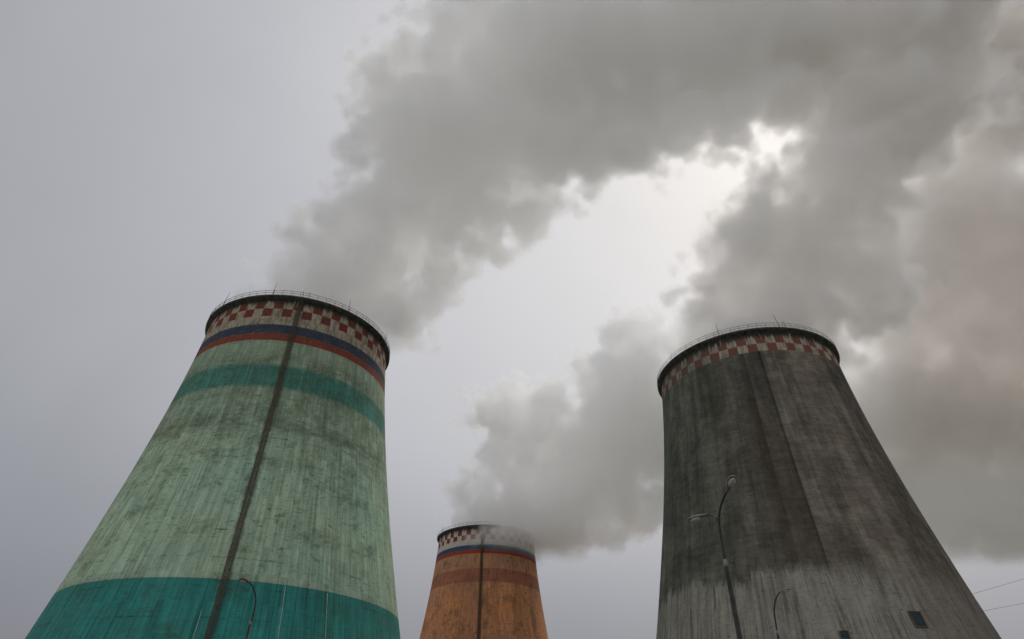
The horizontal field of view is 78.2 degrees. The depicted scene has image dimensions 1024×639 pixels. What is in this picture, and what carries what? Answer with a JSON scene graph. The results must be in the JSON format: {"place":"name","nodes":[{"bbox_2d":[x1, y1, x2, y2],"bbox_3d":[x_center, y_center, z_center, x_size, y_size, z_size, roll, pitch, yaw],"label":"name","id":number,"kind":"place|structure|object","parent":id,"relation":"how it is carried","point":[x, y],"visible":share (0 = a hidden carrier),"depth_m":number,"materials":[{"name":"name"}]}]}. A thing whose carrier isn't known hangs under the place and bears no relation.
{"place":"outdoors","nodes":[
{"label":"outdoors","id":0,"kind":"place"},
{"bbox_2d":[0,0,1023,638],"label":"sky","id":1,"kind":"structure","parent":0,"point":[536,205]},
{"label":"ground","id":2,"kind":"structure","parent":0,"visible":0},
{"bbox_2d":[25,282,399,638],"bbox_3d":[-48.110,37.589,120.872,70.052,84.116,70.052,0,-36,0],"label":"cooling tower","id":3,"kind":"structure","parent":2,"relation":"on","point":[260,466],"depth_m":101.59,"materials":[{"name":"green paint"}]},
{"bbox_2d":[239,578,256,638],"bbox_3d":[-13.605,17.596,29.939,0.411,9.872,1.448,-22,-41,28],"label":"street lamp","id":4,"kind":"object","parent":2,"relation":"on","point":[243,580],"visible":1,"depth_m":32.29,"materials":[{"name":"metal"}]},
{"bbox_2d":[419,521,547,638],"bbox_3d":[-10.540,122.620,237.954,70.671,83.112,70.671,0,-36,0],"label":"cooling tower","id":5,"kind":"structure","parent":2,"relation":"on","point":[485,584],"depth_m":232.97,"materials":[{"name":"orange paint"}]},
{"bbox_2d":[688,475,742,638],"bbox_3d":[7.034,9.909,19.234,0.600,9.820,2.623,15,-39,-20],"label":"street lamp","id":6,"kind":"object","parent":2,"relation":"on","point":[730,481],"visible":1,"depth_m":20.74,"materials":[{"name":"metal"}]},
{"bbox_2d":[773,588,789,638],"bbox_3d":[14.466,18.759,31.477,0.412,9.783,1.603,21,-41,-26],"label":"street lamp","id":7,"kind":"object","parent":2,"relation":"on","point":[783,590],"visible":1,"depth_m":33.85,"materials":[{"name":"metal"}]},
{"bbox_2d":[656,317,1001,638],"bbox_3d":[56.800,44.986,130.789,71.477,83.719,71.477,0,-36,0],"label":"cooling tower","id":8,"kind":"structure","parent":2,"relation":"on","point":[823,520],"depth_m":113.22,"materials":[{"name":"grey concrete"}]}
]}

